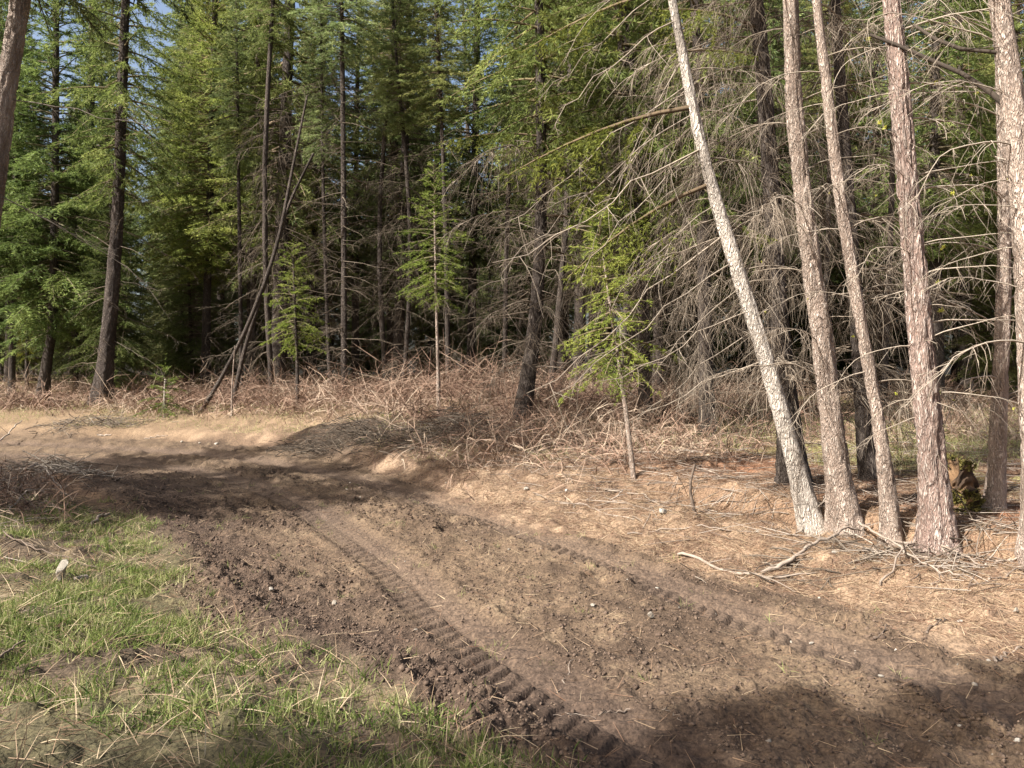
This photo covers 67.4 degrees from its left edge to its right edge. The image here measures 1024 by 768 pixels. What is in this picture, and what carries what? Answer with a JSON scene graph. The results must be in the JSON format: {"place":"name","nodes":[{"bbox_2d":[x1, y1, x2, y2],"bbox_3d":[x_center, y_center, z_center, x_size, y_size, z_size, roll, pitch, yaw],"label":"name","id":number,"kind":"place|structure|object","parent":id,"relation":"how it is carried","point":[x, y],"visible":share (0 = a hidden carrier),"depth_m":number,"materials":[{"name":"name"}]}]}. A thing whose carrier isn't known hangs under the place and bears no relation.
{"place":"outdoors","nodes":[
{"label":"outdoors","id":0,"kind":"place"},
{"bbox_2d":[0,466,589,767],"bbox_3d":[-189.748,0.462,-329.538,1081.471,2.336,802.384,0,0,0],"label":"grass verge","id":1,"kind":"object","parent":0,"point":[41,750],"depth_m":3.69,"materials":[{"name":"green plant"}]},
{"bbox_2d":[0,445,145,483],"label":"brush pile","id":2,"kind":"object","parent":1,"relation":"on","point":[72,470],"visible":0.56,"depth_m":10.94,"materials":[{"name":"brown plant"}]},
{"bbox_2d":[0,0,196,318],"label":"fir tree","id":3,"kind":"object","parent":1,"relation":"on","point":[14,39],"visible":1,"depth_m":9.49,"materials":[{"name":"green plant"}]},
{"bbox_2d":[0,375,1020,509],"bbox_3d":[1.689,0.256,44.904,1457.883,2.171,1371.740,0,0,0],"label":"forest floor","id":4,"kind":"structure","parent":0,"point":[7,415],"depth_m":16.31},
{"bbox_2d":[0,0,49,381],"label":"conifer","id":5,"kind":"object","parent":4,"relation":"on","point":[6,334],"visible":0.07,"depth_m":29.50,"materials":[{"name":"green plant"}]},
{"bbox_2d":[0,0,83,394],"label":"fir tree","id":6,"kind":"object","parent":4,"relation":"on","point":[12,267],"visible":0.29,"depth_m":22.21,"materials":[{"name":"green plant"}]},
{"bbox_2d":[0,110,134,389],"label":"conifer","id":7,"kind":"object","parent":4,"relation":"on","point":[65,347],"visible":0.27,"depth_m":23.95,"materials":[{"name":"green plant"}]},
{"bbox_2d":[0,0,142,396],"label":"fir tree","id":8,"kind":"object","parent":4,"relation":"on","point":[53,298],"visible":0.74,"depth_m":21.57,"materials":[{"name":"green plant"}]},
{"bbox_2d":[34,1,139,381],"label":"fir tree","id":9,"kind":"object","parent":4,"relation":"on","point":[90,82],"visible":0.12,"depth_m":29.85,"materials":[{"name":"green plant"}]},
{"bbox_2d":[59,0,150,315],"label":"conifer","id":10,"kind":"object","parent":4,"relation":"on","point":[102,79],"visible":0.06,"depth_m":41.69,"materials":[{"name":"green plant"}]},
{"bbox_2d":[64,0,152,372],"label":"conifer","id":11,"kind":"object","parent":4,"relation":"on","point":[115,75],"visible":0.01,"depth_m":61.01,"materials":[{"name":"green plant"}]},
{"bbox_2d":[56,150,163,397],"bbox_3d":[-10.979,-2.941,21.238,2.743,7.186,2.428,0,0,30],"label":"conifer","id":12,"kind":"object","parent":4,"relation":"on","point":[126,323],"visible":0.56,"depth_m":21.12,"materials":[{"name":"green plant"}]},
{"bbox_2d":[28,0,203,404],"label":"fir tree","id":13,"kind":"object","parent":4,"relation":"on","point":[105,362],"visible":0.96,"depth_m":19.43,"materials":[{"name":"green plant"}]},
{"bbox_2d":[124,0,215,375],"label":"conifer","id":14,"kind":"object","parent":4,"relation":"on","point":[140,221],"depth_m":39.12,"materials":[{"name":"green plant"}]},
{"bbox_2d":[141,210,200,376],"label":"conifer","id":15,"kind":"object","parent":4,"relation":"on","point":[153,305],"visible":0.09,"depth_m":28.84,"materials":[{"name":"green plant"}]},
{"bbox_2d":[125,0,232,376],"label":"conifer","id":16,"kind":"object","parent":4,"relation":"on","point":[171,21],"visible":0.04,"depth_m":36.18,"materials":[{"name":"green plant"}]},
{"bbox_2d":[133,155,238,385],"bbox_3d":[-11.706,-4.038,27.440,3.856,8.882,3.879,0,-2,-33],"label":"conifer","id":17,"kind":"object","parent":4,"relation":"on","point":[159,353],"visible":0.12,"depth_m":27.18,"materials":[{"name":"green plant"}]},
{"bbox_2d":[131,0,245,377],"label":"conifer","id":18,"kind":"object","parent":4,"relation":"on","point":[149,248],"visible":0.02,"depth_m":31.22,"materials":[{"name":"green plant"}]},
{"bbox_2d":[147,153,243,387],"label":"conifer","id":19,"kind":"object","parent":4,"relation":"on","point":[192,361],"visible":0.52,"depth_m":25.85,"materials":[{"name":"green plant"}]},
{"bbox_2d":[171,2,246,381],"bbox_3d":[-10.930,-7.455,28.979,3.686,15.313,3.738,0,0,0],"label":"fir tree","id":20,"kind":"object","parent":4,"relation":"on","point":[222,319],"visible":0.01,"depth_m":28.89,"materials":[{"name":"green plant"}]},
{"bbox_2d":[124,0,303,391],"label":"fir tree","id":21,"kind":"object","parent":4,"relation":"on","point":[209,248],"visible":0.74,"depth_m":23.59,"materials":[{"name":"green plant"}]},
{"bbox_2d":[212,276,256,376],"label":"conifer","id":22,"kind":"object","parent":4,"relation":"on","point":[230,318],"visible":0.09,"depth_m":34.94,"materials":[{"name":"green plant"}]},
{"bbox_2d":[194,0,283,391],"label":"conifer","id":23,"kind":"object","parent":4,"relation":"on","point":[229,98],"visible":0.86,"depth_m":21.33,"materials":[{"name":"green plant"}]},
{"bbox_2d":[168,0,320,385],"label":"conifer","id":24,"kind":"object","parent":4,"relation":"on","point":[299,72],"visible":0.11,"depth_m":25.10,"materials":[{"name":"green plant"}]},
{"bbox_2d":[187,0,311,391],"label":"fir tree","id":25,"kind":"object","parent":4,"relation":"on","point":[252,358],"visible":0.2,"depth_m":23.67,"materials":[{"name":"green plant"}]},
{"bbox_2d":[198,95,307,411],"bbox_3d":[-5.873,-2.795,17.201,2.616,7.331,0.129,0,0,0],"label":"leaning dead tree","id":26,"kind":"object","parent":4,"relation":"on","point":[242,336],"visible":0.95,"depth_m":17.17,"materials":[{"name":"brown wood"}]},
{"bbox_2d":[230,153,314,408],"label":"leaning dead tree","id":27,"kind":"object","parent":4,"relation":"on","point":[242,357],"visible":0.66,"depth_m":17.77,"materials":[{"name":"brown wood"}]},
{"bbox_2d":[225,144,325,375],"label":"conifer","id":28,"kind":"object","parent":4,"relation":"on","point":[260,312],"visible":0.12,"depth_m":28.54,"materials":[{"name":"green plant"}]},
{"bbox_2d":[213,0,348,397],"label":"conifer","id":29,"kind":"object","parent":4,"relation":"on","point":[272,34],"visible":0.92,"depth_m":19.37,"materials":[{"name":"green plant"}]},
{"bbox_2d":[190,0,398,390],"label":"conifer","id":30,"kind":"object","parent":4,"relation":"on","point":[284,67],"visible":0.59,"depth_m":22.34,"materials":[{"name":"green plant"}]},
{"bbox_2d":[268,0,351,377],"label":"conifer","id":31,"kind":"object","parent":4,"relation":"on","point":[306,281],"visible":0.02,"depth_m":31.87,"materials":[{"name":"green plant"}]},
{"bbox_2d":[263,5,374,383],"bbox_3d":[-6.795,-6.761,26.610,3.994,14.196,4.662,0,0,0],"label":"fir tree","id":32,"kind":"object","parent":4,"relation":"on","point":[314,232],"visible":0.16,"depth_m":26.41,"materials":[{"name":"green plant"}]},
{"bbox_2d":[280,0,367,385],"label":"conifer","id":33,"kind":"object","parent":4,"relation":"on","point":[313,115],"visible":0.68,"depth_m":20.74,"materials":[{"name":"green plant"}]},
{"bbox_2d":[297,210,361,372],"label":"conifer","id":34,"kind":"object","parent":4,"relation":"on","point":[324,357],"visible":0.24,"depth_m":30.21,"materials":[{"name":"green plant"}]},
{"bbox_2d":[280,0,405,390],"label":"conifer","id":35,"kind":"object","parent":4,"relation":"on","point":[339,26],"visible":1,"depth_m":19.07,"materials":[{"name":"green plant"}]},
{"bbox_2d":[304,0,400,381],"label":"conifer","id":36,"kind":"object","parent":4,"relation":"on","point":[355,325],"visible":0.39,"depth_m":26.36,"materials":[{"name":"green plant"}]},
{"bbox_2d":[334,217,422,380],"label":"conifer","id":37,"kind":"object","parent":4,"relation":"on","point":[377,336],"visible":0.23,"depth_m":29.89,"materials":[{"name":"green plant"}]},
{"bbox_2d":[324,0,441,386],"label":"conifer","id":38,"kind":"object","parent":4,"relation":"on","point":[381,320],"visible":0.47,"depth_m":22.04,"materials":[{"name":"green plant"}]},
{"bbox_2d":[310,0,456,381],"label":"fir tree","id":39,"kind":"object","parent":4,"relation":"on","point":[391,325],"visible":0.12,"depth_m":26.72,"materials":[{"name":"green plant"}]},
{"bbox_2d":[314,0,471,382],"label":"conifer","id":40,"kind":"object","parent":4,"relation":"on","point":[398,340],"visible":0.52,"depth_m":23.87,"materials":[{"name":"green plant"}]},
{"bbox_2d":[347,0,444,387],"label":"conifer","id":41,"kind":"object","parent":4,"relation":"on","point":[404,126],"visible":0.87,"depth_m":20.03,"materials":[{"name":"green plant"}]},
{"bbox_2d":[373,78,483,382],"bbox_3d":[-3.045,-5.803,28.061,4.067,12.483,4.600,0,0,-11],"label":"conifer","id":42,"kind":"object","parent":4,"relation":"on","point":[428,331],"visible":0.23,"depth_m":27.82,"materials":[{"name":"green plant"}]},
{"bbox_2d":[387,0,505,380],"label":"conifer","id":43,"kind":"object","parent":4,"relation":"on","point":[441,82],"visible":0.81,"depth_m":19.39,"materials":[{"name":"green plant"}]},
{"bbox_2d":[395,0,533,381],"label":"fir tree","id":44,"kind":"object","parent":4,"relation":"on","point":[473,260],"visible":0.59,"depth_m":26.31,"materials":[{"name":"green plant"}]},
{"bbox_2d":[443,0,503,374],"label":"conifer","id":45,"kind":"object","parent":4,"relation":"on","point":[467,125],"visible":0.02,"depth_m":44.82,"materials":[{"name":"green plant"}]},
{"bbox_2d":[456,233,518,377],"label":"conifer","id":46,"kind":"object","parent":4,"relation":"on","point":[488,343],"visible":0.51,"depth_m":32.31,"materials":[{"name":"plant"}]},
{"bbox_2d":[450,0,564,385],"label":"conifer","id":47,"kind":"object","parent":4,"relation":"on","point":[506,340],"visible":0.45,"depth_m":20.47,"materials":[{"name":"green plant"}]},
{"bbox_2d":[0,327,1020,537],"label":"dry brush","id":48,"kind":"object","parent":4,"relation":"on","point":[360,393],"visible":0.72,"depth_m":14.77,"materials":[{"name":"brown plant"}]},
{"bbox_2d":[464,1,557,376],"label":"conifer","id":49,"kind":"object","parent":4,"relation":"on","point":[502,251],"visible":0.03,"depth_m":34.58,"materials":[{"name":"green plant"}]},
{"bbox_2d":[484,164,571,374],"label":"conifer","id":50,"kind":"object","parent":4,"relation":"on","point":[523,285],"visible":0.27,"depth_m":27.96,"materials":[{"name":"green plant"}]},
{"bbox_2d":[472,0,621,392],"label":"conifer","id":51,"kind":"object","parent":4,"relation":"on","point":[564,237],"visible":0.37,"depth_m":18.05,"materials":[{"name":"green plant"}]},
{"bbox_2d":[504,1,616,389],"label":"conifer","id":52,"kind":"object","parent":4,"relation":"on","point":[551,282],"visible":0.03,"depth_m":23.47,"materials":[{"name":"green plant"}]},
{"bbox_2d":[484,0,657,388],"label":"conifer","id":53,"kind":"object","parent":4,"relation":"on","point":[577,319],"visible":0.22,"depth_m":21.03,"materials":[{"name":"green plant"}]},
{"bbox_2d":[511,1,651,384],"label":"conifer","id":54,"kind":"object","parent":4,"relation":"on","point":[595,337],"visible":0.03,"depth_m":26.01,"materials":[{"name":"green plant"}]},
{"bbox_2d":[524,0,711,384],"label":"conifer","id":55,"kind":"object","parent":4,"relation":"on","point":[617,117],"visible":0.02,"depth_m":22.86,"materials":[{"name":"green plant"}]},
{"bbox_2d":[558,0,687,397],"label":"conifer","id":56,"kind":"object","parent":4,"relation":"on","point":[609,13],"visible":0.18,"depth_m":17.11,"materials":[{"name":"green plant"}]},
{"bbox_2d":[523,0,755,432],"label":"fir tree","id":57,"kind":"object","parent":4,"relation":"on","point":[623,74],"visible":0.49,"depth_m":14.07,"materials":[{"name":"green plant"}]},
{"bbox_2d":[586,0,735,392],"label":"conifer","id":58,"kind":"object","parent":4,"relation":"on","point":[661,318],"visible":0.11,"depth_m":21.42,"materials":[{"name":"green plant"}]},
{"bbox_2d":[648,258,694,383],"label":"conifer","id":59,"kind":"object","parent":4,"relation":"on","point":[671,346],"visible":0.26,"depth_m":24.61,"materials":[{"name":"plant"}]},
{"bbox_2d":[651,0,753,385],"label":"conifer","id":60,"kind":"object","parent":4,"relation":"on","point":[715,298],"visible":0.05,"depth_m":23.11,"materials":[{"name":"green plant"}]},
{"bbox_2d":[578,0,836,436],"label":"fir tree","id":61,"kind":"object","parent":4,"relation":"on","point":[703,369],"visible":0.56,"depth_m":13.31,"materials":[{"name":"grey plant"}]},
{"bbox_2d":[713,266,765,377],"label":"conifer","id":62,"kind":"object","parent":4,"relation":"on","point":[741,365],"visible":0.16,"depth_m":34.23,"materials":[{"name":"brown plant"}]},
{"bbox_2d":[699,0,815,385],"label":"conifer","id":63,"kind":"object","parent":4,"relation":"on","point":[746,354],"visible":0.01,"depth_m":27.46,"materials":[{"name":"green plant"}]},
{"bbox_2d":[712,0,820,386],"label":"conifer","id":64,"kind":"object","parent":4,"relation":"on","point":[779,61],"visible":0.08,"depth_m":25.18,"materials":[{"name":"green plant"}]},
{"bbox_2d":[676,0,873,389],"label":"conifer","id":65,"kind":"object","parent":4,"relation":"on","point":[754,115],"visible":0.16,"depth_m":21.61,"materials":[{"name":"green plant"}]},
{"bbox_2d":[746,60,864,383],"bbox_3d":[10.496,-5.777,27.198,4.025,12.412,4.551,0,0,24],"label":"conifer","id":66,"kind":"object","parent":4,"relation":"on","point":[797,344],"visible":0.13,"depth_m":26.69,"materials":[{"name":"plant"}]},
{"bbox_2d":[776,0,883,414],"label":"conifer","id":67,"kind":"object","parent":4,"relation":"on","point":[846,6],"visible":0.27,"depth_m":16.51,"materials":[{"name":"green plant"}]},
{"bbox_2d":[774,0,899,387],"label":"conifer","id":68,"kind":"object","parent":4,"relation":"on","point":[835,269],"visible":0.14,"depth_m":24.83,"materials":[{"name":"plant"}]},
{"bbox_2d":[733,0,994,481],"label":"fir tree","id":69,"kind":"object","parent":4,"relation":"on","point":[868,470],"visible":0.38,"depth_m":8.93,"materials":[{"name":"brown plant"}]},
{"bbox_2d":[835,234,900,383],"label":"conifer","id":70,"kind":"object","parent":4,"relation":"on","point":[848,357],"visible":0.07,"depth_m":26.25,"materials":[{"name":"plant"}]},
{"bbox_2d":[814,0,965,387],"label":"conifer","id":71,"kind":"object","parent":4,"relation":"on","point":[876,205],"visible":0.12,"depth_m":23.67,"materials":[{"name":"plant"}]},
{"bbox_2d":[834,177,949,378],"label":"conifer","id":72,"kind":"object","parent":4,"relation":"on","point":[899,340],"visible":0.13,"depth_m":30.20,"materials":[{"name":"plant"}]},
{"bbox_2d":[836,0,957,409],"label":"conifer","id":73,"kind":"object","parent":4,"relation":"on","point":[885,359],"visible":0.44,"depth_m":17.29,"materials":[{"name":"plant"}]},
{"bbox_2d":[855,0,1023,402],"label":"conifer","id":74,"kind":"object","parent":4,"relation":"on","point":[937,146],"visible":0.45,"depth_m":20.03,"materials":[{"name":"green plant"}]},
{"bbox_2d":[869,0,1023,391],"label":"conifer","id":75,"kind":"object","parent":4,"relation":"on","point":[963,323],"visible":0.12,"depth_m":23.94,"materials":[{"name":"plant"}]},
{"bbox_2d":[915,0,996,382],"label":"conifer","id":76,"kind":"object","parent":4,"relation":"on","point":[981,41],"visible":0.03,"depth_m":28.73,"materials":[{"name":"plant"}]},
{"bbox_2d":[944,163,1017,390],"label":"conifer","id":77,"kind":"object","parent":4,"relation":"on","point":[1013,369],"visible":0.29,"depth_m":21.55,"materials":[{"name":"green plant"}]},
{"bbox_2d":[946,0,1023,388],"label":"conifer","id":78,"kind":"object","parent":4,"relation":"on","point":[1016,17],"visible":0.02,"depth_m":25.14,"materials":[{"name":"plant"}]},
{"bbox_2d":[0,425,1023,767],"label":"dirt road","id":79,"kind":"structure","parent":0,"point":[738,613],"depth_m":4.99,"materials":[{"name":"brown soil"}]},
{"bbox_2d":[128,478,915,753],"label":"grass tufts","id":80,"kind":"object","parent":79,"relation":"on","point":[464,592],"visible":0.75,"depth_m":5.75,"materials":[{"name":"green plant"}]},
{"bbox_2d":[82,464,1023,767],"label":"soil clods","id":81,"kind":"object","parent":79,"relation":"on","point":[714,760],"visible":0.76,"depth_m":5.15,"materials":[{"name":"brown soil"}]},
{"bbox_2d":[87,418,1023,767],"bbox_3d":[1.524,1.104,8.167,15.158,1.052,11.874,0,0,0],"label":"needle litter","id":82,"kind":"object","parent":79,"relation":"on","point":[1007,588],"visible":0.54,"depth_m":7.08,"materials":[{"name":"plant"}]},
{"bbox_2d":[110,492,1023,767],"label":"soil crumbs","id":83,"kind":"object","parent":79,"relation":"on","point":[574,646],"visible":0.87,"depth_m":4.53,"materials":[{"name":"brown soil"}]},
{"bbox_2d":[0,404,1023,662],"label":"needle strewn bank","id":84,"kind":"structure","parent":0,"point":[236,436],"depth_m":8.39,"materials":[{"name":"brown soil"}]},
{"bbox_2d":[2,397,179,437],"bbox_3d":[-8.696,0.809,16.174,4.230,1.321,2.067,0,0,0],"label":"brush pile","id":85,"kind":"object","parent":84,"relation":"on","point":[109,422],"visible":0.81,"depth_m":16.04,"materials":[{"name":"brown plant"}]},
{"bbox_2d":[132,354,193,417],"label":"fir sapling","id":86,"kind":"object","parent":84,"relation":"on","point":[163,404],"visible":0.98,"depth_m":16.57,"materials":[{"name":"green plant"}]},
{"bbox_2d":[259,232,330,408],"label":"fir sapling","id":87,"kind":"object","parent":84,"relation":"on","point":[295,314],"visible":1,"depth_m":16.44,"materials":[{"name":"green plant"}]},
{"bbox_2d":[256,407,429,462],"bbox_3d":[-2.808,1.069,13.041,3.535,1.322,2.015,0,0,0],"label":"brush pile","id":88,"kind":"object","parent":84,"relation":"on","point":[312,447],"visible":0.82,"depth_m":13.03,"materials":[{"name":"brown plant"}]},
{"bbox_2d":[393,147,474,412],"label":"fir sapling","id":89,"kind":"object","parent":84,"relation":"on","point":[423,287],"visible":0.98,"depth_m":14.73,"materials":[{"name":"green plant"}]},
{"bbox_2d":[355,395,546,464],"bbox_3d":[-0.952,0.934,12.155,2.897,1.500,1.724,0,0,24],"label":"brush pile","id":90,"kind":"object","parent":84,"relation":"on","point":[439,419],"visible":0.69,"depth_m":12.11,"materials":[{"name":"brown plant"}]},
{"bbox_2d":[0,391,1020,470],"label":"dry grass","id":91,"kind":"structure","parent":84,"relation":"on","point":[949,439],"depth_m":13.18,"materials":[{"name":"beige plant"}]},
{"bbox_2d":[0,416,1023,594],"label":"twig litter","id":92,"kind":"object","parent":84,"relation":"on","point":[971,565],"visible":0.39,"depth_m":8.66,"materials":[{"name":"brown wood"}]},
{"bbox_2d":[421,0,662,423],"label":"fir tree","id":93,"kind":"object","parent":84,"relation":"on","point":[532,340],"visible":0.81,"depth_m":14.26,"materials":[{"name":"green plant"}]},
{"bbox_2d":[558,185,683,479],"bbox_3d":[1.403,-0.587,9.570,1.728,4.064,1.396,0,0,0],"label":"fir sapling","id":94,"kind":"object","parent":84,"relation":"on","point":[608,292],"visible":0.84,"depth_m":9.68,"materials":[{"name":"green plant"}]},
{"bbox_2d":[493,0,885,534],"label":"fir tree","id":95,"kind":"object","parent":84,"relation":"on","point":[802,490],"visible":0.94,"depth_m":7.40,"materials":[{"name":"grey plant"}]},
{"bbox_2d":[595,0,913,487],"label":"fir tree","id":96,"kind":"object","parent":84,"relation":"on","point":[758,25],"visible":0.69,"depth_m":8.69,"materials":[{"name":"brown plant"}]},
{"bbox_2d":[656,0,963,538],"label":"fir tree","id":97,"kind":"object","parent":84,"relation":"on","point":[841,502],"visible":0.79,"depth_m":7.16,"materials":[{"name":"brown plant"}]},
{"bbox_2d":[760,518,909,574],"bbox_3d":[2.717,1.387,6.787,1.632,0.372,0.590,0,0,-26],"label":"fallen branch","id":98,"kind":"object","parent":84,"relation":"on","point":[789,560],"visible":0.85,"depth_m":6.47,"materials":[{"name":"beige wood"}]},
{"bbox_2d":[680,486,1018,590],"bbox_3d":[3.064,1.456,6.413,3.757,1.360,1.900,0,0,0],"label":"brush pile","id":99,"kind":"object","parent":84,"relation":"on","point":[884,553],"visible":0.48,"depth_m":6.35,"materials":[{"name":"brown plant"}]},
{"bbox_2d":[711,0,1018,546],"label":"fir tree","id":100,"kind":"object","parent":84,"relation":"on","point":[890,525],"visible":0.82,"depth_m":6.84,"materials":[{"name":"brown plant"}]},
{"bbox_2d":[793,0,1023,556],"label":"fir tree","id":101,"kind":"object","parent":84,"relation":"on","point":[935,504],"visible":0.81,"depth_m":6.50,"materials":[{"name":"brown plant"}]},
{"bbox_2d":[832,0,1023,566],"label":"fir tree","id":102,"kind":"object","parent":84,"relation":"on","point":[1009,99],"visible":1,"depth_m":5.99,"materials":[{"name":"brown plant"}]},
{"bbox_2d":[841,0,1023,510],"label":"fir tree","id":103,"kind":"object","parent":84,"relation":"on","point":[995,490],"visible":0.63,"depth_m":7.23,"materials":[{"name":"brown plant"}]},
{"bbox_2d":[946,453,992,515],"bbox_3d":[4.184,0.967,7.204,0.628,0.642,0.508,0,0,0],"label":"mossy stump","id":104,"kind":"object","parent":84,"relation":"on","point":[964,481],"visible":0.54,"depth_m":7.08,"materials":[{"name":"brown wood"}]},
{"bbox_2d":[2,0,1023,374],"label":"sky","id":105,"kind":"structure","parent":0,"point":[162,8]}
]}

